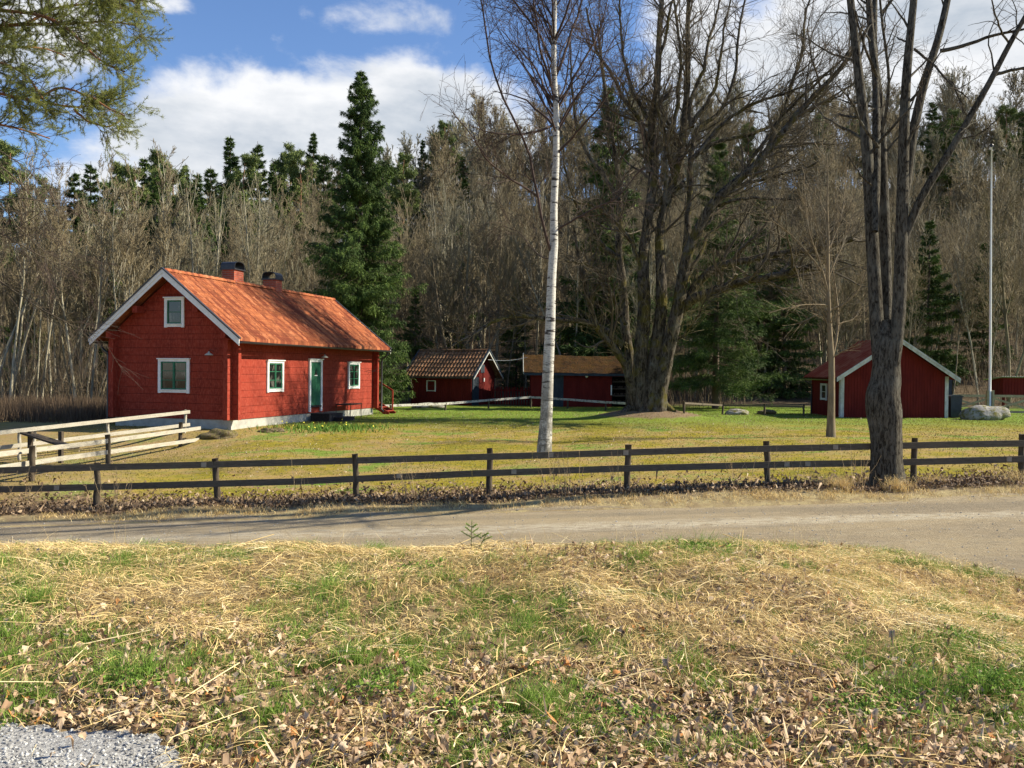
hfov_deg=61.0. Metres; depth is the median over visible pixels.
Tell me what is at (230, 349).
cottage
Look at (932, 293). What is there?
spruce tree
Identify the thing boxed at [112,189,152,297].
bare tree
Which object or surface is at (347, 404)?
side table
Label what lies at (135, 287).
bare tree
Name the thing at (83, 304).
bare tree
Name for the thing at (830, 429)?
young tree
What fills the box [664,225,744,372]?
bare tree
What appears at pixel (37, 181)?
pine tree
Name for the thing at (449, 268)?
bare tree
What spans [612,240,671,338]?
bare tree
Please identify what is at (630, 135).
bare tree
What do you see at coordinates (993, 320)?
bare tree
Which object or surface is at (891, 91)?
bare tree
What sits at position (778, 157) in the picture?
bare tree
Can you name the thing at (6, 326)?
bare tree
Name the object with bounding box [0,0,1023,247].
sky
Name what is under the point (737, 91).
bare tree
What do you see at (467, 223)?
bare tree
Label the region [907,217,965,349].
bare tree
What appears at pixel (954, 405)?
wheelie bin
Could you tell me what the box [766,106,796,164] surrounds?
bare tree
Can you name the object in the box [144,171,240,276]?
bare tree
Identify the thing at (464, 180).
spruce tree
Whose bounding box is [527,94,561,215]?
bare tree
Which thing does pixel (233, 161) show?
spruce tree
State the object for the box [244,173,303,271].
bare tree
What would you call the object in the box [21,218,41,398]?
bare tree
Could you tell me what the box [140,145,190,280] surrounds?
bare tree
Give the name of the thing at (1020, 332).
bare tree
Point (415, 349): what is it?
spruce tree
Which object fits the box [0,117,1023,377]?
wood
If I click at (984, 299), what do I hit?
bare tree
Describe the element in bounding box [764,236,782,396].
bare tree
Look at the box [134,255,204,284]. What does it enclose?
bare tree
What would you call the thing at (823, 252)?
bare tree
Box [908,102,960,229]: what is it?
spruce tree
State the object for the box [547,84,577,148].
bare tree
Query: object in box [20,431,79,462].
bench
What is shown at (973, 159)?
bare tree
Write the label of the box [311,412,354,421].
doorstep
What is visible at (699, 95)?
bare tree
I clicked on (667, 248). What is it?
bare tree
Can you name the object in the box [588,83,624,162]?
bare tree
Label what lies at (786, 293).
bare tree
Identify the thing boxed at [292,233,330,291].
bare tree
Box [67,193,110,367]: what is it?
bare tree
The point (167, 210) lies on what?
bare tree
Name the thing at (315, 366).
door
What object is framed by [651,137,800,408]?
spruce tree
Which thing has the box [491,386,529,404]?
picket fence
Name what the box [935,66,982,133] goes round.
bare tree
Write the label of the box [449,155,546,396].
bare tree
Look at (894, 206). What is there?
bare tree
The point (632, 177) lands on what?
bare tree
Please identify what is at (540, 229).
bare tree
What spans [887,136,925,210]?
bare tree
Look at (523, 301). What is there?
bare tree
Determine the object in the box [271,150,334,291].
pine tree
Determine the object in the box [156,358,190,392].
window
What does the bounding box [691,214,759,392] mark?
bare tree
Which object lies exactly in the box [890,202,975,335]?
bare tree
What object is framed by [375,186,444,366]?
bare tree
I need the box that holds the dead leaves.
[0,532,1023,767]
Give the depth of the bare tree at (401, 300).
63.05 m
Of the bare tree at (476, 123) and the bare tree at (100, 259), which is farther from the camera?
the bare tree at (476, 123)
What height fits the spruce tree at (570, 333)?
21.837 m
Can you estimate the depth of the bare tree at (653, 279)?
58.34 m
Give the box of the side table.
[335,403,361,415]
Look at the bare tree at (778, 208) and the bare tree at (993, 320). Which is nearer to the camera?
the bare tree at (993, 320)
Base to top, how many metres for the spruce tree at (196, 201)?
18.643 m
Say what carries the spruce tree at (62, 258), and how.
on the ground at (666, 438)
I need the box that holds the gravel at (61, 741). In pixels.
[0,722,186,767]
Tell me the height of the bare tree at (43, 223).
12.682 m
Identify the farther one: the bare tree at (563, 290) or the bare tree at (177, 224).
the bare tree at (177, 224)
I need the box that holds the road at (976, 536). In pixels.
[0,493,1023,578]
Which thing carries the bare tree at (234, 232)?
on the ground at (666, 438)
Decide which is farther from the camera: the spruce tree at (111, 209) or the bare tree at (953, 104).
the bare tree at (953, 104)
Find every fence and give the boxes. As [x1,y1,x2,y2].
[0,410,189,459]
[0,422,200,481]
[0,434,1023,504]
[386,396,625,410]
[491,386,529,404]
[683,401,804,415]
[953,394,1023,412]
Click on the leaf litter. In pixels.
(373, 497)
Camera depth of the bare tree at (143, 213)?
51.19 m
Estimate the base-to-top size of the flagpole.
13.306 m
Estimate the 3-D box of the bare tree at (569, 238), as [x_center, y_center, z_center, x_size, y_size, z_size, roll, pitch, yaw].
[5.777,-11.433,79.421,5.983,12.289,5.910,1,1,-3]
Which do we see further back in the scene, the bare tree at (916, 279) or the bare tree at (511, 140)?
the bare tree at (511, 140)
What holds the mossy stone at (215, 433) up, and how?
on the ground at (666, 438)
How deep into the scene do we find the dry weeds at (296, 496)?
16.45 m
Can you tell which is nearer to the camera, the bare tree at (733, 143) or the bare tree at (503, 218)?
the bare tree at (503, 218)
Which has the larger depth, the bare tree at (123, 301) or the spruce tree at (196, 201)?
the spruce tree at (196, 201)
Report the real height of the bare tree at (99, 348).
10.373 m
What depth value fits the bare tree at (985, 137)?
103.58 m
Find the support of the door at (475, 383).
in the tiled shed at (456, 375)
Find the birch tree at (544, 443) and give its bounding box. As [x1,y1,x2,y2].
[420,0,703,451]
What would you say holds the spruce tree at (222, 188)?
on the ground at (666, 438)
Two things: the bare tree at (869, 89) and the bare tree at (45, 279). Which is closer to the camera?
the bare tree at (45, 279)
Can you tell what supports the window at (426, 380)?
in the tiled shed at (456, 375)
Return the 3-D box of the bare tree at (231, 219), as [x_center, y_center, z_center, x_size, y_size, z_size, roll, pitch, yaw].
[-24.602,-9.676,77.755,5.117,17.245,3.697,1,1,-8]
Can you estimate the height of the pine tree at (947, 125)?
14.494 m
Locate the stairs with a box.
[373,381,395,413]
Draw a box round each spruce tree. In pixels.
[0,299,57,393]
[3,185,77,369]
[44,173,83,337]
[51,190,95,363]
[62,182,119,353]
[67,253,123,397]
[69,163,99,248]
[73,198,121,365]
[135,156,153,209]
[135,191,173,288]
[142,176,160,257]
[173,174,219,275]
[182,164,189,215]
[188,167,249,273]
[206,135,245,234]
[217,186,231,273]
[233,141,292,269]
[260,163,291,281]
[285,131,322,265]
[288,155,347,290]
[297,70,427,404]
[393,289,434,394]
[408,140,437,256]
[438,261,484,348]
[441,156,476,263]
[496,282,535,389]
[537,84,677,356]
[567,265,610,355]
[625,142,657,218]
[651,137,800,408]
[736,199,806,389]
[749,235,824,398]
[905,220,973,388]
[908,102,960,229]
[949,243,1017,377]
[995,111,1023,216]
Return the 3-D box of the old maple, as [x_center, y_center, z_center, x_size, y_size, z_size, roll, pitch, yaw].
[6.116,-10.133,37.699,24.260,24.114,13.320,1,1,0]
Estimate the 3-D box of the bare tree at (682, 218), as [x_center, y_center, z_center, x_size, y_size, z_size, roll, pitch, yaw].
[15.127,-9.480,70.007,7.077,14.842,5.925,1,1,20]
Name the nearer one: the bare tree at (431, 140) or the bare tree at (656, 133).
the bare tree at (656, 133)
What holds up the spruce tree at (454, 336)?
on the ground at (666, 438)
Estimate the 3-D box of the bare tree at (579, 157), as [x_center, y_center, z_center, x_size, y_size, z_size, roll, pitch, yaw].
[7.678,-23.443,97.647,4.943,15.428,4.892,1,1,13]
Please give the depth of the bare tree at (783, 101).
119.80 m
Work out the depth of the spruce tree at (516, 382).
61.63 m
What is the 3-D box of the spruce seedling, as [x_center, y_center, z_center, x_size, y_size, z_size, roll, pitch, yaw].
[-0.339,1.456,8.341,0.323,0.329,0.082,1,1,0]
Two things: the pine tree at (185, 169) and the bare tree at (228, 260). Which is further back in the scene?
the pine tree at (185, 169)
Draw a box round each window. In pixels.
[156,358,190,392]
[163,297,185,326]
[266,360,285,391]
[348,362,360,388]
[426,380,435,391]
[820,383,826,400]
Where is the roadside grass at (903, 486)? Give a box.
[32,467,1023,524]
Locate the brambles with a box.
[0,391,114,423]
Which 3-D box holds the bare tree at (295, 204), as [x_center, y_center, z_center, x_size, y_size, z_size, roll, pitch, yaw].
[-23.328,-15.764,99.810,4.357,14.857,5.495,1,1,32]
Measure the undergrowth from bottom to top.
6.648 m
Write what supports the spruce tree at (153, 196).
on the ground at (666, 438)
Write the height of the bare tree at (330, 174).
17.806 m
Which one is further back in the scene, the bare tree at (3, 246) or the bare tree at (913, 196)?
the bare tree at (913, 196)
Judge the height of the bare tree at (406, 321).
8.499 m
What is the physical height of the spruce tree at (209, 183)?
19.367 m
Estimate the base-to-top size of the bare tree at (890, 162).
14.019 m
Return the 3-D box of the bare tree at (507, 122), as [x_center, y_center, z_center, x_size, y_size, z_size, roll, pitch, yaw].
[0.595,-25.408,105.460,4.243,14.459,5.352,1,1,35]
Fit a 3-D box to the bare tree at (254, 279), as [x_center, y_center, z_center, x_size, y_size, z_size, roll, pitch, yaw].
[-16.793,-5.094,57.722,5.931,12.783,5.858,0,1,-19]
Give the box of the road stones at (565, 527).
[0,496,1022,568]
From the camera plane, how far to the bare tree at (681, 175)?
94.83 m
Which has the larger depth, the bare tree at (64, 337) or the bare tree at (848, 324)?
the bare tree at (848, 324)
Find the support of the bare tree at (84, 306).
on the ground at (666, 438)
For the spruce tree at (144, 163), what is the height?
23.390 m
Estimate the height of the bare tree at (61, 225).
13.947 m
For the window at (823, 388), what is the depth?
42.15 m
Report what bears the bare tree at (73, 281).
on the ground at (666, 438)
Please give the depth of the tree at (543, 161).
88.46 m
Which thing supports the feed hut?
on the ground at (666, 438)
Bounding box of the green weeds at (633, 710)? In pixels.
[68,539,1023,735]
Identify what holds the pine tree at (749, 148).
on the ground at (666, 438)
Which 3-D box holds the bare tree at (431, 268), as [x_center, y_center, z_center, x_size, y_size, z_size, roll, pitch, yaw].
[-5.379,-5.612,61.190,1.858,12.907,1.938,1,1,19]
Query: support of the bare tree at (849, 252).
on the ground at (666, 438)
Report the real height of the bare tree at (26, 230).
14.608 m
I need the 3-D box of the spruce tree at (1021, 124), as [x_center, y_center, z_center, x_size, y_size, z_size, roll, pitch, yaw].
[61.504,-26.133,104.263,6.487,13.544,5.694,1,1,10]
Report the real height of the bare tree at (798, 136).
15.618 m
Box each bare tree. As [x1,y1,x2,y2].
[0,122,145,388]
[0,145,40,398]
[0,204,69,387]
[0,212,12,399]
[0,216,29,316]
[0,223,61,374]
[0,236,47,364]
[0,245,18,362]
[0,278,23,370]
[4,238,45,397]
[5,235,32,361]
[7,276,69,393]
[9,249,87,396]
[12,151,46,395]
[12,187,60,400]
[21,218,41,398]
[22,201,79,398]
[25,191,53,394]
[28,177,67,398]
[32,162,72,399]
[32,274,50,375]
[36,221,79,397]
[37,192,120,395]
[39,197,112,372]
[39,228,124,396]
[40,153,87,399]
[41,269,71,386]
[47,240,114,396]
[50,233,82,375]
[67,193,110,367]
[67,222,111,398]
[75,231,141,346]
[78,150,117,400]
[78,232,160,398]
[80,197,112,398]
[95,152,141,310]
[101,232,137,398]
[106,249,160,304]
[107,195,157,305]
[109,192,146,306]
[110,177,146,298]
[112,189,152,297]
[115,177,154,300]
[121,158,159,292]
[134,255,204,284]
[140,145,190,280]
[140,175,221,274]
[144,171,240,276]
[145,218,188,276]
[151,140,190,267]
[151,241,239,277]
[169,207,205,245]
[173,217,211,270]
[186,234,220,277]
[206,183,260,273]
[209,204,304,289]
[215,215,259,281]
[223,171,297,287]
[226,213,302,289]
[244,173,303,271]
[252,216,300,281]
[252,224,324,292]
[278,204,344,300]
[280,221,338,291]
[284,222,346,291]
[287,186,314,236]
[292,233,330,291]
[294,162,333,274]
[297,211,321,288]
[316,150,343,210]
[322,169,355,243]
[331,261,399,329]
[366,142,393,182]
[369,167,406,217]
[370,172,391,215]
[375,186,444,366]
[383,240,403,394]
[383,242,414,357]
[386,218,420,357]
[386,218,426,339]
[393,275,449,359]
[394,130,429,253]
[404,210,478,348]
[407,242,533,357]
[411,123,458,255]
[411,168,504,348]
[417,145,464,231]
[422,180,471,348]
[424,213,448,348]
[425,124,438,179]
[426,184,469,316]
[436,194,470,348]
[440,184,511,285]
[442,122,465,192]
[446,114,470,183]
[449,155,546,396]
[450,114,493,202]
[456,185,511,348]
[457,133,497,208]
[459,219,485,348]
[463,154,547,282]
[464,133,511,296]
[465,86,496,150]
[466,197,508,348]
[476,178,504,346]
[478,116,526,262]
[485,102,508,205]
[490,256,546,357]
[493,173,587,354]
[499,115,527,196]
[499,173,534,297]
[501,218,526,384]
[503,120,546,245]
[509,211,593,354]
[517,215,544,395]
[522,163,593,354]
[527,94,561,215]
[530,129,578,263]
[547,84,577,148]
[548,193,595,283]
[557,223,582,354]
[558,224,633,317]
[559,111,586,196]
[559,114,599,238]
[577,109,604,201]
[583,236,601,334]
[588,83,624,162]
[588,207,642,275]
[591,158,623,211]
[599,132,632,182]
[601,209,656,270]
[606,221,634,333]
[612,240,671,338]
[614,56,653,124]
[620,91,656,206]
[623,147,656,310]
[623,154,645,223]
[629,205,682,313]
[635,198,668,293]
[637,95,678,154]
[644,81,674,189]
[649,241,667,324]
[658,141,686,231]
[660,121,692,205]
[664,198,696,284]
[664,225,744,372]
[665,179,744,351]
[665,192,725,366]
[668,187,749,397]
[671,214,701,381]
[676,148,713,217]
[677,72,710,190]
[687,89,738,150]
[689,89,732,211]
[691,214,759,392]
[694,136,728,217]
[708,118,747,236]
[713,73,745,159]
[715,176,776,250]
[715,225,770,348]
[727,92,755,176]
[734,172,798,248]
[746,242,813,392]
[748,213,813,340]
[749,237,775,370]
[757,125,797,212]
[764,184,793,238]
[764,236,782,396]
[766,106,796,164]
[771,78,805,133]
[776,146,815,238]
[777,91,816,160]
[781,215,811,351]
[784,113,845,268]
[786,167,842,300]
[794,262,855,368]
[797,237,865,365]
[801,206,862,354]
[803,79,833,137]
[804,140,864,259]
[806,229,868,350]
[810,89,847,200]
[811,172,908,344]
[825,100,861,212]
[827,174,865,360]
[830,245,864,353]
[835,162,866,340]
[840,71,870,132]
[851,75,900,134]
[861,201,895,338]
[883,82,900,130]
[884,98,918,172]
[885,110,899,169]
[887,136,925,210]
[888,137,922,259]
[888,152,952,244]
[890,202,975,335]
[891,248,938,349]
[892,117,928,186]
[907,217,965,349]
[908,180,936,246]
[909,215,946,305]
[915,201,1013,348]
[921,128,958,232]
[921,241,958,358]
[922,67,971,122]
[925,76,970,208]
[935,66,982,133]
[945,239,981,393]
[946,177,1015,287]
[947,140,998,276]
[948,222,1020,372]
[948,252,979,404]
[950,129,993,244]
[954,149,1023,403]
[957,85,1002,215]
[960,241,1023,389]
[975,208,1010,377]
[976,160,1023,315]
[978,209,1023,354]
[984,119,1023,227]
[989,167,1023,236]
[991,65,1023,134]
[1006,223,1023,408]
[1010,217,1023,374]
[1012,271,1023,341]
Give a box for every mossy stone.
[197,428,237,438]
[258,428,277,432]
[272,427,284,431]
[757,409,776,414]
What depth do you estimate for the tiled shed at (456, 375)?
54.25 m
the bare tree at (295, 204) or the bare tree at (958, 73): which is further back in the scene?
the bare tree at (958, 73)
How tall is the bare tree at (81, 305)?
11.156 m
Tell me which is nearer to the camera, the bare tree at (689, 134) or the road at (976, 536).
the road at (976, 536)
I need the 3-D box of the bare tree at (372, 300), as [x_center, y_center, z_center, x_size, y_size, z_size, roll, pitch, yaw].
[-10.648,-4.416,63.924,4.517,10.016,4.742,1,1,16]
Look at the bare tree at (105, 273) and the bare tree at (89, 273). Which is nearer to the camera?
the bare tree at (89, 273)
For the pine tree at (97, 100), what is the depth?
13.66 m
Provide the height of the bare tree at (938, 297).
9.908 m
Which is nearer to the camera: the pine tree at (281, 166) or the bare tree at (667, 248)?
the bare tree at (667, 248)
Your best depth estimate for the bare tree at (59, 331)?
58.94 m
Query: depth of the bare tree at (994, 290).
53.25 m
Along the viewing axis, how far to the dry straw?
6.29 m
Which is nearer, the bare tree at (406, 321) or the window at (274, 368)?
the window at (274, 368)
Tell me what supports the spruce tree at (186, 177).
on the ground at (666, 438)
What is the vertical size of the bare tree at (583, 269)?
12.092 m
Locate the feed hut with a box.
[983,376,1023,405]
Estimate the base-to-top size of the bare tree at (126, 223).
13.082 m
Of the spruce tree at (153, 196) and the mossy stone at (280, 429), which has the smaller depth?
the mossy stone at (280, 429)
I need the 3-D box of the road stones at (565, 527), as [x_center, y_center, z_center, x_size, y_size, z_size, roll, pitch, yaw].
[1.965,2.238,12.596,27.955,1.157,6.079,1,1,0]
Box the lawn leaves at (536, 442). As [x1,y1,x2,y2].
[2,411,1023,500]
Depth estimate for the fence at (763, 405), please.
41.74 m
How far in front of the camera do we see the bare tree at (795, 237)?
60.25 m
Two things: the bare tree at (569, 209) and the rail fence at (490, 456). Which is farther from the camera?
the bare tree at (569, 209)
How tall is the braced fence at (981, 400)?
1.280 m
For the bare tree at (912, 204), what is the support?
on the ground at (666, 438)
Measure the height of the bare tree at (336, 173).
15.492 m
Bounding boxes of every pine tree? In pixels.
[0,0,174,166]
[0,139,39,353]
[2,174,71,262]
[100,160,140,249]
[113,162,158,260]
[138,146,176,205]
[144,161,192,222]
[165,175,203,242]
[214,152,264,262]
[267,141,310,221]
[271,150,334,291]
[382,152,422,250]
[427,120,461,202]
[730,122,765,179]
[808,115,833,183]
[841,120,862,201]
[938,108,969,226]
[983,103,1023,214]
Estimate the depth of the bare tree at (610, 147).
100.02 m
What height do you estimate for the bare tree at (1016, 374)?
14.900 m
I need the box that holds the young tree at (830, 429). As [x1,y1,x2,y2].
[747,117,868,436]
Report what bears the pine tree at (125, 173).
on the ground at (666, 438)
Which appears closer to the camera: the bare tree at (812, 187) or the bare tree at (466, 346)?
the bare tree at (466, 346)
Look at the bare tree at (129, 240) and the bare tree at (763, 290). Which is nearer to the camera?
the bare tree at (129, 240)
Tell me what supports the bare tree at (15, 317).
on the ground at (666, 438)
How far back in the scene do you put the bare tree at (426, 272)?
61.51 m
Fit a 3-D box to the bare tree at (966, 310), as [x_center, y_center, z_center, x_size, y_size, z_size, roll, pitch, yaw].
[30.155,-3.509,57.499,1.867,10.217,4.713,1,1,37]
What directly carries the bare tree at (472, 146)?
on the ground at (666, 438)
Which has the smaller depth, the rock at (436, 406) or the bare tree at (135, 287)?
the rock at (436, 406)
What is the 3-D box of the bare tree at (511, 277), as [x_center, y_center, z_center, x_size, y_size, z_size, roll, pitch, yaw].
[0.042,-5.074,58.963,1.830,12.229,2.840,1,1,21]
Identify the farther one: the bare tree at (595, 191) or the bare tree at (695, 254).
the bare tree at (595, 191)
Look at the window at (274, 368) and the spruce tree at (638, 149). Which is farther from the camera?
the spruce tree at (638, 149)
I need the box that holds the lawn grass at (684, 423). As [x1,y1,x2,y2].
[0,406,1023,506]
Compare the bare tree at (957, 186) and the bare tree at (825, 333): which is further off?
the bare tree at (957, 186)
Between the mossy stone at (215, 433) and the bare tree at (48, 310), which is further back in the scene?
the bare tree at (48, 310)
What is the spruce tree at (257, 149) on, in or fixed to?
on the ground at (666, 438)
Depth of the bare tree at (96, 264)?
54.95 m
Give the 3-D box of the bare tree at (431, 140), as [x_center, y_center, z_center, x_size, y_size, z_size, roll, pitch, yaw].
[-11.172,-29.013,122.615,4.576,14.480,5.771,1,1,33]
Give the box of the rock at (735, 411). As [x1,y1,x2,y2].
[725,409,748,414]
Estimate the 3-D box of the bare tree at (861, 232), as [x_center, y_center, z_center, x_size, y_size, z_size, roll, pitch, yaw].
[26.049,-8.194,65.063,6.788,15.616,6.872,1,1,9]
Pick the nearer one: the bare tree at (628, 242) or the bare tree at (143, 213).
the bare tree at (143, 213)
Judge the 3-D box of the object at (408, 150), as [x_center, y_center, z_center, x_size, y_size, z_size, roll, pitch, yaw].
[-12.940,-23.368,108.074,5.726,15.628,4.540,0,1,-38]
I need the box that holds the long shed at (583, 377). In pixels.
[522,353,625,406]
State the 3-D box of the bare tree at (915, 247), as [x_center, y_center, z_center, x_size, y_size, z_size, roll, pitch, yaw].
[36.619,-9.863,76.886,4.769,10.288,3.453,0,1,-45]
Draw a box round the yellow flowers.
[227,419,407,439]
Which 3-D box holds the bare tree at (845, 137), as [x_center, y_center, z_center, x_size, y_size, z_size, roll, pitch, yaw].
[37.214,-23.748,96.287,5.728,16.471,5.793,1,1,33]
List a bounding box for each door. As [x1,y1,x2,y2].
[311,362,320,404]
[472,377,478,404]
[553,376,563,406]
[949,380,951,394]
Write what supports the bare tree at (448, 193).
on the ground at (666, 438)
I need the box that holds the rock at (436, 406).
[412,402,444,407]
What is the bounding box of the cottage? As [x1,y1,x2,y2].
[87,262,391,429]
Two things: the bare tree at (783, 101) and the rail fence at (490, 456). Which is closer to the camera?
the rail fence at (490, 456)
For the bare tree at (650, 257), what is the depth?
57.34 m
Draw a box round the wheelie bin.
[948,395,963,417]
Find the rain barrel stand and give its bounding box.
[949,380,952,394]
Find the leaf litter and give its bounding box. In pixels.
[0,459,1023,515]
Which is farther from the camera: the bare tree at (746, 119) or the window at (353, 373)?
the bare tree at (746, 119)
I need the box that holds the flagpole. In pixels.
[985,144,993,405]
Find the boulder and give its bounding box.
[959,405,1010,419]
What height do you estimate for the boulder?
0.960 m
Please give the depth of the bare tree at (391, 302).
60.51 m
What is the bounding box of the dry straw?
[0,536,1023,767]
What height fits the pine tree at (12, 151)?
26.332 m
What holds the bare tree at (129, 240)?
on the ground at (666, 438)
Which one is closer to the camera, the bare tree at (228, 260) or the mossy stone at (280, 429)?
the mossy stone at (280, 429)
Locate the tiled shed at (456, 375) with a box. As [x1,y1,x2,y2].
[405,349,503,404]
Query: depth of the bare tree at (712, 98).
107.72 m
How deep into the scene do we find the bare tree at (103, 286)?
55.51 m
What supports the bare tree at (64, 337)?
on the ground at (666, 438)
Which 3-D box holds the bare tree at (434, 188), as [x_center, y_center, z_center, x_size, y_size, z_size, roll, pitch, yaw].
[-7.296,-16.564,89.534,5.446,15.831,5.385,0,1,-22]
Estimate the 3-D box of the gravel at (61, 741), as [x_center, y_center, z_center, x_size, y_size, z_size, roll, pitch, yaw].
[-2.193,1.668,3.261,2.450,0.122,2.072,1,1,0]
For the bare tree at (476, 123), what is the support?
on the ground at (666, 438)
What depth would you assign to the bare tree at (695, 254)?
58.47 m
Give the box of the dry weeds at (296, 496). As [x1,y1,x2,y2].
[1,443,876,513]
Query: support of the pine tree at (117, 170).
on the ground at (666, 438)
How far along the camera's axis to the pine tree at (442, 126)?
103.13 m
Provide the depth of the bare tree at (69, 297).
79.88 m
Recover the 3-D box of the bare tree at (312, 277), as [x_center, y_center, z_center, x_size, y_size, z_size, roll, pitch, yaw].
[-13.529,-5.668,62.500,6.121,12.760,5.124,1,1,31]
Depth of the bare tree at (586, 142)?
104.75 m
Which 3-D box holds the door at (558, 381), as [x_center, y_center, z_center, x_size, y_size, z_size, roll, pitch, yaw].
[2.745,0.507,51.964,0.660,2.050,0.053,1,1,0]
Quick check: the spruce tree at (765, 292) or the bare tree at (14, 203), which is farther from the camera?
the spruce tree at (765, 292)
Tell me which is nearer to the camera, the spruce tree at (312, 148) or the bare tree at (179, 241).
the bare tree at (179, 241)
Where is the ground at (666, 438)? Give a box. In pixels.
[0,188,1023,767]
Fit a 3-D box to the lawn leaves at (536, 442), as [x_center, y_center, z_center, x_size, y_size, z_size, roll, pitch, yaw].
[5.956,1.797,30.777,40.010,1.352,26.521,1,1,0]
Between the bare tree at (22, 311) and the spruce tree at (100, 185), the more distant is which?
the spruce tree at (100, 185)
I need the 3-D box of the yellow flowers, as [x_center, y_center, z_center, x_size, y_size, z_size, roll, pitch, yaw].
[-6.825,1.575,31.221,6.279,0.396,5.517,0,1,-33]
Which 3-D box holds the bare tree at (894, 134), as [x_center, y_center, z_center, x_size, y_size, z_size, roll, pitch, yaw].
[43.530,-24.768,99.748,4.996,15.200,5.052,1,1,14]
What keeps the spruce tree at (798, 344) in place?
on the ground at (666, 438)
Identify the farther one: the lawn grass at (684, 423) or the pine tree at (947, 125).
the pine tree at (947, 125)
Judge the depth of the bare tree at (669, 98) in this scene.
122.30 m
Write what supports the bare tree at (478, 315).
on the ground at (666, 438)
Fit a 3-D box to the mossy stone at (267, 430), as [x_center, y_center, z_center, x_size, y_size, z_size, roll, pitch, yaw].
[-8.524,1.682,30.259,0.732,0.311,0.507,0,1,-25]
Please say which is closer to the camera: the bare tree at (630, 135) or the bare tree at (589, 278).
the bare tree at (589, 278)
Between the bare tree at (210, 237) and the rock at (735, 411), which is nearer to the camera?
the rock at (735, 411)
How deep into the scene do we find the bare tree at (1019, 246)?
67.23 m
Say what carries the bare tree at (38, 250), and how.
on the ground at (666, 438)
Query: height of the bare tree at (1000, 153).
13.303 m
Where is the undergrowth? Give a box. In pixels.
[0,320,1023,407]
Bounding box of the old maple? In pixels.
[357,0,941,411]
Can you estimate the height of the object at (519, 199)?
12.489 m
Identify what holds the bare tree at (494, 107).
on the ground at (666, 438)
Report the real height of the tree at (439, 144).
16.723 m
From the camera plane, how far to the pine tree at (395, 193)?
91.23 m
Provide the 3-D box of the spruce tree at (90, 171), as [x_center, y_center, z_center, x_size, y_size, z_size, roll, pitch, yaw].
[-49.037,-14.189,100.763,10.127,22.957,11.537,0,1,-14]
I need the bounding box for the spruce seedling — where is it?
[461,520,491,550]
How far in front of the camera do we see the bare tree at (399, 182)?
100.31 m
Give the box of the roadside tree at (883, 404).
[786,0,1023,486]
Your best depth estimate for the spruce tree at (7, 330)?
61.73 m
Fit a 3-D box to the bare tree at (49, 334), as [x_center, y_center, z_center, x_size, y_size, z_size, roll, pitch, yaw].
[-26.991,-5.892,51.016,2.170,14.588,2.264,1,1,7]
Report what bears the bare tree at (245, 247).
on the ground at (666, 438)
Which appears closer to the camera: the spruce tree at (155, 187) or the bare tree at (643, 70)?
the spruce tree at (155, 187)
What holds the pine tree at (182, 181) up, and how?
on the ground at (666, 438)
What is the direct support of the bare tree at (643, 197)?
on the ground at (666, 438)
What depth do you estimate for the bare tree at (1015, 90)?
123.47 m
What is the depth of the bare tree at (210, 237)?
70.88 m
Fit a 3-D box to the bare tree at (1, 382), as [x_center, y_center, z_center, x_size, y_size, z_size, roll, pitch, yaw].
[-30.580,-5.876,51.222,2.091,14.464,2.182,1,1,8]
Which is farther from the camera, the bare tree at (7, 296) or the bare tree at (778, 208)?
the bare tree at (778, 208)
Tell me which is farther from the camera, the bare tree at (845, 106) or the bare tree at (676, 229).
the bare tree at (845, 106)
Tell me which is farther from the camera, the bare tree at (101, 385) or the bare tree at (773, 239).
the bare tree at (773, 239)
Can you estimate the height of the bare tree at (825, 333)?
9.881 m
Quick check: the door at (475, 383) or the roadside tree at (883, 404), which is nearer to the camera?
the roadside tree at (883, 404)
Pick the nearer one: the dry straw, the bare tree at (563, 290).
the dry straw
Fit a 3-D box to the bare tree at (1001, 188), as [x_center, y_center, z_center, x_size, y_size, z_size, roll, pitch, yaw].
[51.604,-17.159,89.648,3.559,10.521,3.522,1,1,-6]
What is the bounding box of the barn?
[801,340,960,417]
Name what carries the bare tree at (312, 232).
on the ground at (666, 438)
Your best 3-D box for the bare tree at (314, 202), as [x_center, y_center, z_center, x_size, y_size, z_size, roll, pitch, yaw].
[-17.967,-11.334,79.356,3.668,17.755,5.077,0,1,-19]
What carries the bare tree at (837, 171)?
on the ground at (666, 438)
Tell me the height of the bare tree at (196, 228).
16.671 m
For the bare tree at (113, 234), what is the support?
on the ground at (666, 438)
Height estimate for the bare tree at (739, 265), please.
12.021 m
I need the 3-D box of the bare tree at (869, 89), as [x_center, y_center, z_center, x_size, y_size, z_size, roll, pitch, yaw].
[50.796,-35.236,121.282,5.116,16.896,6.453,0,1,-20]
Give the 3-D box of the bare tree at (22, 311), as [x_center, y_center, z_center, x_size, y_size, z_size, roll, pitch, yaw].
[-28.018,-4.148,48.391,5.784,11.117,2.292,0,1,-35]
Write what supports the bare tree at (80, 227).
on the ground at (666, 438)
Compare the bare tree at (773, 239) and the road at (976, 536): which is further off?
the bare tree at (773, 239)
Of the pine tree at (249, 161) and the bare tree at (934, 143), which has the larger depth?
the bare tree at (934, 143)
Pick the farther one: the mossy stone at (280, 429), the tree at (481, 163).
the tree at (481, 163)
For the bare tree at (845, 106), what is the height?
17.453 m

